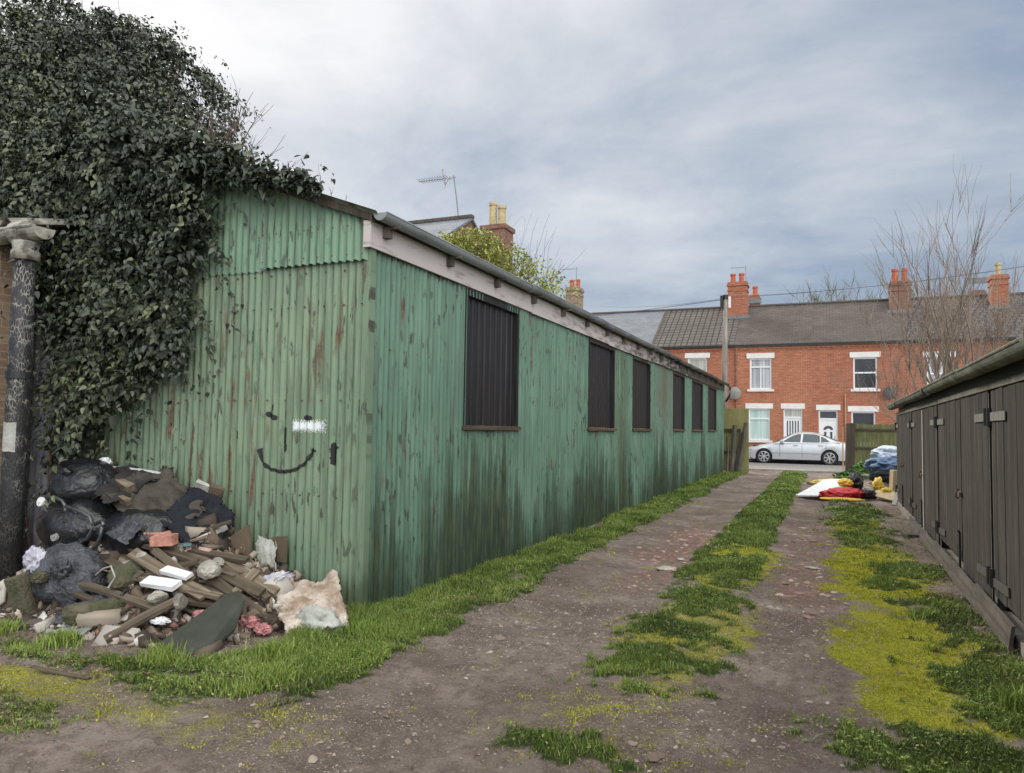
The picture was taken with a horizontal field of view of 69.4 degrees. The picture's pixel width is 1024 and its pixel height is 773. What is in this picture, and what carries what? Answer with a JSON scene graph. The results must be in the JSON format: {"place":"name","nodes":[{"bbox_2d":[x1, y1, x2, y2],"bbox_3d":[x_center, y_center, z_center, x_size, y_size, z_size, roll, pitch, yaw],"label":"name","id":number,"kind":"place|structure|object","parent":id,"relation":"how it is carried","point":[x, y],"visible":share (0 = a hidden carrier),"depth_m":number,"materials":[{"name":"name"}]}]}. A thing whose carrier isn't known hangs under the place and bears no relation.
{"place":"outdoors","nodes":[
{"label":"outdoors","id":0,"kind":"place"},
{"bbox_2d":[408,169,514,425],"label":"slate house","id":1,"kind":"structure","parent":0,"point":[446,225],"depth_m":23.11,"materials":[{"name":"grey brick"}]},
{"bbox_2d":[0,470,1023,772],"bbox_3d":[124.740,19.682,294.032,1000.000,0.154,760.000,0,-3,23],"label":"ground","id":2,"kind":"structure","parent":0,"point":[150,750],"depth_m":4.37,"materials":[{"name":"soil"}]},
{"bbox_2d":[0,616,30,635],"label":"grass tuft","id":3,"kind":"object","parent":2,"relation":"on","point":[4,626],"visible":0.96,"depth_m":5.32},
{"bbox_2d":[4,572,37,612],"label":"broken kerb","id":4,"kind":"structure","parent":2,"relation":"on","point":[21,595],"depth_m":5.73,"materials":[{"name":"concrete"}]},
{"bbox_2d":[0,218,84,476],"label":"brick outbuilding","id":5,"kind":"structure","parent":2,"relation":"on","point":[20,228],"depth_m":6.81,"materials":[{"name":"white paint"}]},
{"bbox_2d":[0,239,40,579],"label":"drainpipe","id":6,"kind":"object","parent":5,"relation":"attached to","point":[19,373],"visible":0.95,"depth_m":6.30,"materials":[{"name":"metal"}]},
{"bbox_2d":[23,282,75,554],"bbox_3d":[-5.420,0.391,7.737,2.376,3.000,0.032,0,-3,23],"label":"corrugated sheet","id":7,"kind":"object","parent":2,"relation":"on","point":[32,514],"visible":0.1,"depth_m":7.46,"materials":[{"name":"grey metal"}]},
{"bbox_2d":[30,665,90,678],"bbox_3d":[-2.749,1.740,4.502,0.500,0.018,0.025,0,-3,22],"label":"stick","id":8,"kind":"object","parent":2,"relation":"on","point":[40,668],"visible":1,"depth_m":4.49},
{"bbox_2d":[33,623,91,650],"bbox_3d":[-3.129,1.735,5.129,0.402,0.130,0.365,0,-3,23],"label":"grass tuft","id":9,"kind":"object","parent":2,"relation":"on","point":[62,638],"visible":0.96,"depth_m":5.11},
{"bbox_2d":[61,597,125,625],"bbox_3d":[-3.060,1.684,5.541,0.546,0.220,0.327,3,-4,-34],"label":"concrete lump","id":10,"kind":"object","parent":2,"relation":"on","point":[70,613],"visible":0.41,"depth_m":5.38,"materials":[{"name":"concrete"}]},
{"bbox_2d":[103,597,173,643],"bbox_3d":[-2.638,1.659,5.296,0.533,0.041,0.085,-27,26,-37],"label":"timber offcut","id":11,"kind":"object","parent":2,"relation":"on","point":[143,617],"visible":0.92,"depth_m":5.26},
{"bbox_2d":[78,582,157,609],"bbox_3d":[-3.047,1.562,5.595,1.006,0.041,0.060,6,17,25],"label":"timber offcut","id":12,"kind":"object","parent":11,"relation":"on","point":[125,598],"visible":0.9,"depth_m":5.54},
{"bbox_2d":[173,593,187,610],"bbox_3d":[-2.419,1.571,5.380,0.092,0.124,0.201,1,-3,-7],"label":"rubble lump","id":13,"kind":"object","parent":11,"relation":"on","point":[180,601],"visible":1,"depth_m":5.34,"materials":[{"name":"stone"}]},
{"bbox_2d":[0,504,310,633],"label":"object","id":14,"kind":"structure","parent":2,"relation":"on","point":[274,619],"depth_m":5.64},
{"bbox_2d":[29,541,108,606],"bbox_3d":[-3.550,1.497,5.917,0.756,0.518,0.440,0,-3,23],"label":"bin bag","id":15,"kind":"object","parent":14,"relation":"on","point":[88,564],"visible":0.72,"depth_m":5.75,"materials":[{"name":"plastic"}]},
{"bbox_2d":[22,545,46,572],"bbox_3d":[-3.789,1.379,5.890,0.263,0.221,0.164,0,-3,23],"label":"carrier bag","id":16,"kind":"object","parent":15,"relation":"on","point":[33,556],"visible":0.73,"depth_m":5.85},
{"bbox_2d":[49,557,72,578],"bbox_3d":[-3.488,1.403,5.723,0.195,0.180,0.146,0,-3,23],"label":"scrap bag","id":17,"kind":"object","parent":15,"relation":"on","point":[60,568],"visible":1,"depth_m":5.68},
{"bbox_2d":[36,499,114,547],"bbox_3d":[-3.777,1.202,6.481,0.826,0.518,0.577,0,-3,23],"label":"bin bag","id":18,"kind":"object","parent":14,"relation":"on","point":[77,526],"visible":0.51,"depth_m":6.25,"materials":[{"name":"plastic"}]},
{"bbox_2d":[35,495,104,549],"bbox_3d":[-3.734,1.167,6.257,0.955,0.462,0.149,0,-3,23],"label":"tube frame","id":19,"kind":"object","parent":18,"relation":"on","point":[101,522],"visible":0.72,"depth_m":6.14,"materials":[{"name":"metal"}]},
{"bbox_2d":[48,457,117,502],"bbox_3d":[-3.816,0.863,6.596,0.536,0.456,0.570,3,-4,-36],"label":"bin bag","id":20,"kind":"object","parent":18,"relation":"on","point":[77,479],"visible":0.79,"depth_m":6.40,"materials":[{"name":"plastic"}]},
{"bbox_2d":[44,589,128,626],"bbox_3d":[-3.180,1.651,5.527,0.534,0.278,0.346,0,-3,23],"label":"plastic film","id":21,"kind":"object","parent":14,"relation":"on","point":[58,617],"visible":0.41,"depth_m":5.53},
{"bbox_2d":[0,587,178,645],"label":"plaster crumbs","id":22,"kind":"object","parent":14,"relation":"on","point":[152,633],"visible":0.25,"depth_m":5.44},
{"bbox_2d":[107,560,145,591],"bbox_3d":[-3.011,1.490,5.815,0.245,0.232,0.485,1,-3,-5],"label":"concrete lump","id":23,"kind":"object","parent":14,"relation":"on","point":[125,573],"visible":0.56,"depth_m":5.66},
{"bbox_2d":[101,509,178,554],"bbox_3d":[-3.138,1.231,6.287,0.836,0.426,0.519,0,-3,23],"label":"bin bag","id":24,"kind":"object","parent":14,"relation":"on","point":[149,520],"visible":0.54,"depth_m":6.10,"materials":[{"name":"plastic"}]},
{"bbox_2d":[105,517,142,544],"bbox_3d":[-3.150,1.171,6.020,0.303,0.204,0.158,-1,-4,32],"label":"quilted cloth","id":25,"kind":"object","parent":24,"relation":"on","point":[120,533],"visible":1,"depth_m":6.00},
{"bbox_2d":[104,465,206,542],"bbox_3d":[-3.061,0.991,6.341,0.854,0.596,0.490,-1,-4,34],"label":"old coat","id":26,"kind":"object","parent":24,"relation":"on","point":[166,491],"visible":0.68,"depth_m":6.36,"materials":[{"name":"brown fabric"}]},
{"bbox_2d":[94,463,159,505],"bbox_3d":[-3.444,0.862,6.545,0.622,0.333,0.497,-2,-4,40],"label":"dark blanket","id":27,"kind":"object","parent":26,"relation":"on","point":[123,472],"visible":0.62,"depth_m":6.42,"materials":[{"name":"fabric"}]},
{"bbox_2d":[115,479,136,497],"bbox_3d":[-3.318,0.884,6.378,0.188,0.175,0.134,0,-3,23],"label":"card scrap","id":28,"kind":"object","parent":27,"relation":"on","point":[127,486],"visible":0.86,"depth_m":6.34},
{"bbox_2d":[19,513,294,657],"bbox_3d":[-2.722,1.446,5.768,2.099,0.938,1.352,0,-3,23],"label":"larger debris","id":29,"kind":"object","parent":14,"relation":"on","point":[107,619],"visible":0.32,"depth_m":5.38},
{"bbox_2d":[109,570,222,600],"bbox_3d":[-2.636,1.502,5.628,1.038,0.033,0.070,7,5,18],"label":"timber offcut","id":30,"kind":"object","parent":29,"relation":"on","point":[214,595],"visible":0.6,"depth_m":5.51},
{"bbox_2d":[139,575,181,591],"bbox_3d":[-2.634,1.478,5.549,0.307,0.086,0.109,0,-3,18],"label":"foam block","id":31,"kind":"object","parent":30,"relation":"on","point":[162,583],"depth_m":5.53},
{"bbox_2d":[126,548,211,601],"bbox_3d":[-2.652,1.449,5.701,0.907,0.042,0.100,17,33,28],"label":"timber offcut","id":32,"kind":"object","parent":30,"relation":"on","point":[148,563],"visible":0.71,"depth_m":5.75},
{"bbox_2d":[159,565,193,580],"bbox_3d":[-2.565,1.425,5.656,0.261,0.086,0.094,0,-3,20],"label":"foam block","id":33,"kind":"object","parent":32,"relation":"on","point":[175,572],"depth_m":5.63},
{"bbox_2d":[0,502,347,634],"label":"debris","id":34,"kind":"object","parent":14,"relation":"on","point":[223,544],"visible":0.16,"depth_m":5.93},
{"bbox_2d":[196,582,224,595],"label":"timber offcut","id":35,"kind":"object","parent":34,"relation":"on","point":[210,589],"visible":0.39,"depth_m":5.59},
{"bbox_2d":[151,547,197,581],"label":"timber offcut","id":36,"kind":"object","parent":35,"relation":"on","point":[162,556],"visible":0.71,"depth_m":5.81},
{"bbox_2d":[141,544,244,577],"bbox_3d":[-2.572,1.369,5.902,1.017,0.044,0.110,11,12,21],"label":"timber offcut","id":37,"kind":"object","parent":14,"relation":"on","point":[176,553],"visible":0.59,"depth_m":5.89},
{"bbox_2d":[150,533,178,546],"bbox_3d":[-2.799,1.233,5.943,0.204,0.104,0.102,0,-3,8],"label":"brick","id":38,"kind":"object","parent":37,"relation":"on","point":[160,540],"visible":1,"depth_m":5.90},
{"bbox_2d":[160,487,234,546],"bbox_3d":[-2.654,1.109,6.222,0.553,0.588,0.494,0,-3,23],"label":"dark blanket","id":39,"kind":"object","parent":14,"relation":"on","point":[179,512],"visible":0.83,"depth_m":6.25,"materials":[{"name":"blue fabric"}]},
{"bbox_2d":[184,547,249,563],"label":"timber offcut","id":40,"kind":"object","parent":14,"relation":"on","point":[236,558],"visible":0.94,"depth_m":5.89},
{"bbox_2d":[205,576,264,612],"bbox_3d":[-2.089,1.580,5.577,0.516,0.047,0.090,27,22,18],"label":"timber offcut","id":41,"kind":"object","parent":14,"relation":"on","point":[218,583],"visible":0.56,"depth_m":5.59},
{"bbox_2d":[197,560,221,579],"bbox_3d":[-2.304,1.395,5.625,0.230,0.152,0.172,-2,-4,43],"label":"rubble lump","id":42,"kind":"object","parent":41,"relation":"on","point":[208,569],"visible":1,"depth_m":5.55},
{"bbox_2d":[230,524,251,555],"bbox_3d":[-2.373,1.377,6.194,0.412,0.440,0.066,1,-3,-2],"label":"board scrap","id":43,"kind":"object","parent":14,"relation":"on","point":[240,538],"visible":0.3,"depth_m":6.21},
{"bbox_2d":[212,550,279,596],"bbox_3d":[-2.090,1.455,5.790,0.711,0.033,0.080,21,29,24],"label":"timber offcut","id":44,"kind":"object","parent":14,"relation":"on","point":[272,590],"visible":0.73,"depth_m":5.73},
{"bbox_2d":[223,567,270,602],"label":"timber offcut","id":45,"kind":"object","parent":14,"relation":"on","point":[265,596],"visible":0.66,"depth_m":5.61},
{"bbox_2d":[191,557,265,598],"bbox_3d":[-2.194,1.470,5.713,0.703,0.035,0.090,16,37,23],"label":"timber offcut","id":46,"kind":"object","parent":45,"relation":"on","point":[256,590],"visible":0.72,"depth_m":5.63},
{"bbox_2d":[238,614,262,628],"bbox_3d":[-1.939,1.714,5.439,0.249,0.111,0.181,0,-3,23],"label":"foam scrap","id":47,"kind":"object","parent":14,"relation":"on","point":[250,622],"visible":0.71,"depth_m":5.38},
{"bbox_2d":[255,535,276,570],"bbox_3d":[-1.998,1.523,6.089,0.477,0.544,0.176,-2,-4,39],"label":"plastic sheet","id":48,"kind":"object","parent":14,"relation":"on","point":[266,549],"visible":0.48,"depth_m":6.17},
{"bbox_2d":[272,536,287,562],"bbox_3d":[-1.938,1.351,6.167,0.160,0.220,0.011,0,-3,23],"label":"board scrap","id":49,"kind":"object","parent":48,"relation":"on","point":[282,546],"visible":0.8,"depth_m":6.16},
{"bbox_2d":[275,569,349,634],"bbox_3d":[-1.548,1.658,5.628,0.535,0.436,0.633,3,-4,-27],"label":"duvet","id":50,"kind":"object","parent":14,"relation":"on","point":[326,593],"visible":0.64,"depth_m":5.65,"materials":[{"name":"fabric"}]},
{"bbox_2d":[130,634,203,667],"bbox_3d":[-2.270,1.723,4.812,0.413,0.152,0.418,0,-3,23],"label":"grass tuft","id":51,"kind":"object","parent":2,"relation":"on","point":[158,653],"visible":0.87,"depth_m":4.76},
{"bbox_2d":[0,0,346,549],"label":"ivy tree","id":52,"kind":"object","parent":2,"relation":"on","point":[79,100],"visible":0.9,"depth_m":6.85,"materials":[{"name":"green plant"}]},
{"bbox_2d":[153,590,244,660],"bbox_3d":[-2.105,1.656,5.084,0.388,0.363,0.658,-2,-4,39],"label":"board scrap","id":53,"kind":"object","parent":2,"relation":"on","point":[216,621],"visible":0.66,"depth_m":5.12,"materials":[{"name":"wood"}]},
{"bbox_2d":[233,659,306,692],"bbox_3d":[-1.389,1.693,4.346,0.354,0.131,0.384,1,-3,2],"label":"grass tuft","id":54,"kind":"object","parent":2,"relation":"on","point":[278,671],"visible":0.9,"depth_m":4.32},
{"bbox_2d":[245,636,307,659],"bbox_3d":[-1.555,1.722,4.875,0.370,0.134,0.363,3,-4,-27],"label":"grass tuft","id":55,"kind":"object","parent":2,"relation":"on","point":[276,646],"visible":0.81,"depth_m":4.86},
{"bbox_2d":[294,603,342,631],"bbox_3d":[-1.448,1.734,5.509,0.465,0.217,0.315,0,-3,23],"label":"duvet fold","id":56,"kind":"object","parent":2,"relation":"on","point":[309,615],"visible":0.59,"depth_m":5.42,"materials":[{"name":"fabric"}]},
{"bbox_2d":[343,617,381,636],"bbox_3d":[-1.083,1.760,5.412,0.335,0.109,0.318,0,-3,23],"label":"grass tuft","id":57,"kind":"object","parent":2,"relation":"on","point":[365,626],"visible":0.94,"depth_m":5.39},
{"bbox_2d":[8,134,730,609],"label":"corrugated shed","id":58,"kind":"structure","parent":2,"relation":"on","point":[392,406],"depth_m":6.77,"materials":[{"name":"green paint"}]},
{"bbox_2d":[462,288,520,429],"bbox_3d":[-0.232,-0.249,8.328,0.137,1.475,1.500,0,-3,23],"label":"window","id":59,"kind":"structure","parent":58,"relation":"in","point":[491,359],"depth_m":8.36,"materials":[{"name":"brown wood"}]},
{"bbox_2d":[586,337,616,430],"bbox_3d":[1.483,0.001,12.372,0.137,1.475,1.600,0,-3,23],"label":"window","id":60,"kind":"structure","parent":58,"relation":"in","point":[601,360],"depth_m":12.47,"materials":[{"name":"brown wood"}]},
{"bbox_2d":[632,355,651,430],"bbox_3d":[2.614,0.165,15.038,0.137,1.475,1.600,0,-3,23],"label":"window","id":61,"kind":"structure","parent":58,"relation":"in","point":[641,397],"depth_m":15.19,"materials":[{"name":"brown wood"}]},
{"bbox_2d":[673,371,685,430],"bbox_3d":[4.232,0.400,18.852,0.137,1.475,1.600,0,-3,23],"label":"window","id":62,"kind":"structure","parent":58,"relation":"in","point":[678,379],"depth_m":19.02,"materials":[{"name":"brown wood"}]},
{"bbox_2d":[692,379,703,430],"bbox_3d":[5.401,0.571,21.610,0.137,1.475,1.900,0,-3,23],"label":"window","id":63,"kind":"structure","parent":58,"relation":"in","point":[697,386],"depth_m":21.86,"materials":[{"name":"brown wood"}]},
{"bbox_2d":[708,385,716,430],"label":"window","id":64,"kind":"structure","parent":58,"relation":"in","point":[711,390],"depth_m":24.53,"materials":[{"name":"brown wood"}]},
{"bbox_2d":[436,214,583,425],"bbox_3d":[-0.929,-0.856,16.898,5.209,6.648,3.804,0,-3,23],"label":"budding bush","id":65,"kind":"object","parent":2,"relation":"on","point":[473,248],"visible":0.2,"depth_m":16.56,"materials":[{"name":"green plant"}]},
{"bbox_2d":[0,500,1021,772],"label":"moss","id":66,"kind":"object","parent":2,"relation":"on","point":[836,622],"visible":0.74,"depth_m":5.02,"materials":[{"name":"plant"}]},
{"bbox_2d":[0,518,1023,771],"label":"dead leaves","id":67,"kind":"object","parent":2,"relation":"on","point":[392,652],"visible":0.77,"depth_m":4.62,"materials":[{"name":"brown plant"}]},
{"bbox_2d":[220,522,955,771],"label":"stones","id":68,"kind":"object","parent":2,"relation":"on","point":[655,756],"visible":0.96,"depth_m":4.38,"materials":[{"name":"stone"}]},
{"bbox_2d":[560,267,666,428],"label":"terraced house","id":69,"kind":"structure","parent":2,"relation":"on","point":[644,325],"depth_m":42.60,"materials":[{"name":"grey brick"}]},
{"bbox_2d":[654,266,749,429],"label":"terraced house","id":70,"kind":"structure","parent":2,"relation":"on","point":[693,336],"depth_m":39.46,"materials":[{"name":"red brick"}]},
{"bbox_2d":[685,353,709,371],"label":"window","id":71,"kind":"structure","parent":70,"relation":"in","point":[699,360],"depth_m":37.95,"materials":[{"name":"white plastic"}]},
{"bbox_2d":[728,425,736,471],"bbox_3d":[8.092,2.302,27.162,0.321,1.765,0.240,0,-3,23],"label":"fence stake","id":72,"kind":"object","parent":2,"relation":"on","point":[733,450],"visible":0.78,"depth_m":27.07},
{"bbox_2d":[616,519,849,617],"bbox_3d":[3.137,2.166,10.175,2.570,0.100,7.605,0,-3,23],"label":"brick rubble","id":73,"kind":"object","parent":2,"relation":"on","point":[777,594],"visible":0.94,"depth_m":8.84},
{"bbox_2d":[724,408,748,471],"bbox_3d":[8.209,1.978,27.502,1.130,2.330,0.080,0,-3,23],"label":"board fence","id":74,"kind":"object","parent":2,"relation":"on","point":[738,417],"visible":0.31,"depth_m":27.48,"materials":[{"name":"green wood"}]},
{"bbox_2d":[735,422,747,471],"bbox_3d":[8.370,2.247,26.993,0.449,1.875,0.200,0,-3,23],"label":"fence stake","id":75,"kind":"object","parent":2,"relation":"on","point":[741,454],"visible":0.81,"depth_m":26.91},
{"bbox_2d":[729,286,811,457],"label":"terraced house","id":76,"kind":"structure","parent":2,"relation":"on","point":[771,389],"depth_m":36.67,"materials":[{"name":"red brick"}]},
{"bbox_2d":[745,403,772,442],"bbox_3d":[12.235,1.801,36.609,1.300,1.930,0.180,0,-3,23],"label":"window","id":77,"kind":"structure","parent":76,"relation":"in","point":[759,413],"depth_m":36.64,"materials":[{"name":"white plastic"}]},
{"bbox_2d":[747,353,774,391],"bbox_3d":[12.339,-0.705,36.719,1.320,1.910,0.180,0,-3,23],"label":"window","id":78,"kind":"structure","parent":76,"relation":"in","point":[760,367],"depth_m":36.75,"materials":[{"name":"white plastic"}]},
{"bbox_2d":[781,403,804,436],"bbox_3d":[13.673,2.176,35.997,1.100,2.700,0.140,0,-3,23],"label":"door","id":79,"kind":"structure","parent":76,"relation":"in","point":[792,412],"depth_m":36.05,"materials":[{"name":"white plastic"}]},
{"bbox_2d":[749,468,841,472],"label":"footpath","id":80,"kind":"structure","parent":2,"relation":"on","point":[802,470],"depth_m":27.88,"materials":[{"name":"concrete"}]},
{"bbox_2d":[720,295,730,407],"bbox_3d":[8.518,-0.187,29.474,0.410,6.981,0.260,0,-3,23],"label":"telegraph pole","id":81,"kind":"object","parent":80,"relation":"on","point":[725,302],"visible":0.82,"depth_m":29.50,"materials":[{"name":"grey wood"}]},
{"bbox_2d":[782,266,855,302],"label":"bare tree","id":82,"kind":"object","parent":2,"relation":"on","point":[830,300],"visible":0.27,"depth_m":52.65,"materials":[{"name":"brown plant"}]},
{"bbox_2d":[796,479,843,496],"bbox_3d":[7.551,2.427,17.735,1.641,0.378,0.730,4,-4,-42],"label":"white board","id":83,"kind":"object","parent":2,"relation":"on","point":[817,488],"visible":0.6,"depth_m":17.73,"materials":[{"name":"plastic"}]},
{"bbox_2d":[818,487,865,498],"bbox_3d":[7.636,2.482,17.118,1.061,0.325,0.773,0,-3,23],"label":"vinyl sheet","id":84,"kind":"object","parent":2,"relation":"on","point":[848,492],"visible":0.84,"depth_m":16.92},
{"bbox_2d":[811,268,914,445],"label":"terraced house","id":85,"kind":"structure","parent":2,"relation":"on","point":[843,341],"depth_m":35.39,"materials":[{"name":"red brick"}]},
{"bbox_2d":[816,405,839,439],"bbox_3d":[15.127,2.195,35.379,1.080,2.640,0.140,0,-3,23],"label":"door","id":86,"kind":"structure","parent":85,"relation":"in","point":[828,414],"depth_m":35.41,"materials":[{"name":"white plastic"}]},
{"bbox_2d":[848,406,878,424],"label":"window","id":87,"kind":"structure","parent":85,"relation":"in","point":[859,414],"depth_m":34.83,"materials":[{"name":"white plastic"}]},
{"bbox_2d":[850,352,880,391],"bbox_3d":[16.656,-0.698,34.887,1.320,1.870,0.180,0,-3,23],"label":"window","id":88,"kind":"structure","parent":85,"relation":"in","point":[860,365],"depth_m":34.92,"materials":[{"name":"white plastic"}]},
{"bbox_2d":[845,423,896,471],"bbox_3d":[14.025,2.282,26.496,3.840,1.915,0.316,0,-3,23],"label":"board fence","id":89,"kind":"object","parent":2,"relation":"on","point":[862,440],"visible":0.26,"depth_m":27.02,"materials":[{"name":"green wood"}]},
{"bbox_2d":[862,478,888,498],"bbox_3d":[9.508,2.679,20.390,1.560,0.412,6.600,0,-3,23],"label":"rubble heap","id":90,"kind":"object","parent":2,"relation":"on","point":[866,481],"visible":0.06,"depth_m":18.27,"materials":[{"name":"stone"}]},
{"bbox_2d":[869,470,889,482],"bbox_3d":[8.948,2.182,17.938,0.546,0.292,0.318,0,-3,23],"label":"black rag","id":91,"kind":"object","parent":90,"relation":"on","point":[884,475],"visible":0.68,"depth_m":17.85,"materials":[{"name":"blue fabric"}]},
{"bbox_2d":[864,457,896,473],"bbox_3d":[9.303,1.979,18.354,1.033,0.466,1.004,0,-3,23],"label":"tarpaulin","id":92,"kind":"object","parent":91,"relation":"on","point":[886,464],"visible":0.46,"depth_m":18.10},
{"bbox_2d":[870,445,896,457],"bbox_3d":[9.601,1.710,18.668,1.008,0.445,0.854,0,-3,23],"label":"plastic sheet","id":93,"kind":"object","parent":92,"relation":"on","point":[887,451],"visible":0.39,"depth_m":18.50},
{"bbox_2d":[825,158,1023,421],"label":"bare tree","id":94,"kind":"object","parent":2,"relation":"on","point":[947,345],"visible":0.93,"depth_m":20.16,"materials":[{"name":"brown plant"}]},
{"bbox_2d":[904,605,948,619],"bbox_3d":[3.479,1.903,6.237,0.358,0.137,0.299,0,-3,23],"label":"grass tuft","id":95,"kind":"object","parent":2,"relation":"on","point":[922,614],"visible":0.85,"depth_m":6.22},
{"bbox_2d":[932,540,951,573],"bbox_3d":[5.077,2.008,8.744,0.050,0.170,1.541,0,-3,24],"label":"kick board","id":96,"kind":"object","parent":2,"relation":"on","point":[941,556],"visible":0.86,"depth_m":8.70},
{"bbox_2d":[886,335,1023,657],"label":"garage block","id":97,"kind":"structure","parent":2,"relation":"on","point":[959,488],"depth_m":6.91,"materials":[{"name":"brown wood"}]},
{"bbox_2d":[895,415,903,503],"bbox_3d":[8.005,1.494,15.227,0.090,1.808,1.728,0,-3,23],"label":"garage door","id":98,"kind":"structure","parent":97,"relation":"in","point":[899,419],"depth_m":15.26,"materials":[{"name":"black wood"}]},
{"bbox_2d":[903,412,912,515],"bbox_3d":[7.310,1.395,13.638,0.066,1.807,1.699,0,-3,24],"label":"garage door","id":99,"kind":"structure","parent":97,"relation":"in","point":[907,433],"depth_m":13.59,"materials":[{"name":"black wood"}]},
{"bbox_2d":[909,409,923,523],"bbox_3d":[6.587,1.295,11.992,0.090,1.809,1.703,0,-3,23],"label":"garage door","id":100,"kind":"structure","parent":97,"relation":"in","point":[915,424],"depth_m":12.00,"materials":[{"name":"black wood"}]},
{"bbox_2d":[922,405,940,545],"bbox_3d":[5.865,1.194,10.371,0.090,1.808,1.804,0,-3,24],"label":"garage door","id":101,"kind":"structure","parent":97,"relation":"in","point":[930,445],"depth_m":10.28,"materials":[{"name":"black wood"}]},
{"bbox_2d":[934,399,962,561],"bbox_3d":[5.112,1.035,8.627,0.090,1.708,1.868,0,-3,23],"label":"garage door","id":102,"kind":"structure","parent":97,"relation":"in","point":[948,420],"depth_m":8.52,"materials":[{"name":"brown wood"}]},
{"bbox_2d":[960,391,994,600],"bbox_3d":[4.395,0.984,7.018,0.090,1.804,1.609,0,-3,24],"label":"garage door","id":103,"kind":"structure","parent":97,"relation":"in","point":[977,481],"depth_m":6.86,"materials":[{"name":"brown wood"}]},
{"bbox_2d":[986,382,1023,623],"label":"garage door","id":104,"kind":"structure","parent":97,"relation":"in","point":[1006,414],"depth_m":5.62,"materials":[{"name":"brown wood"}]},
{"bbox_2d":[901,262,1012,394],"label":"terraced house","id":105,"kind":"structure","parent":2,"relation":"on","point":[1002,285],"depth_m":34.98,"materials":[{"name":"red brick"}]},
{"bbox_2d":[948,560,973,603],"bbox_3d":[4.466,1.922,7.349,0.050,0.170,1.491,0,-3,24],"label":"kick board","id":106,"kind":"object","parent":2,"relation":"on","point":[961,579],"visible":0.79,"depth_m":7.28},
{"bbox_2d":[971,583,1015,650],"bbox_3d":[3.853,1.825,5.951,0.050,0.190,1.551,0,-3,24],"label":"kick board","id":107,"kind":"object","parent":2,"relation":"on","point":[1000,624],"visible":1,"depth_m":5.78,"materials":[{"name":"wood"}]},
{"bbox_2d":[969,277,1023,342],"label":"terraced house","id":108,"kind":"structure","parent":2,"relation":"on","point":[1012,336],"depth_m":34.76,"materials":[{"name":"red brick"}]},
{"bbox_2d":[984,678,1023,714],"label":"grass tuft","id":109,"kind":"object","parent":2,"relation":"on","point":[1013,698],"visible":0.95,"depth_m":4.17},
{"bbox_2d":[0,469,1023,772],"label":"grass","id":110,"kind":"structure","parent":0,"point":[752,519],"depth_m":5.24,"materials":[{"name":"plant"}]},
{"bbox_2d":[0,0,1023,312],"label":"sky","id":111,"kind":"structure","parent":0,"point":[676,145],"materials":[{"name":"grey"}]},
{"bbox_2d":[749,461,844,470],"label":"road","id":112,"kind":"structure","parent":0,"point":[804,466],"depth_m":31.07,"materials":[{"name":"asphalt"}]},
{"bbox_2d":[749,432,844,464],"bbox_3d":[13.017,2.775,33.606,4.550,1.454,2.136,0,-3,23],"label":"parked car","id":113,"kind":"object","parent":112,"relation":"on","point":[805,446],"visible":0.91,"depth_m":32.81,"materials":[{"name":"silver metal"}]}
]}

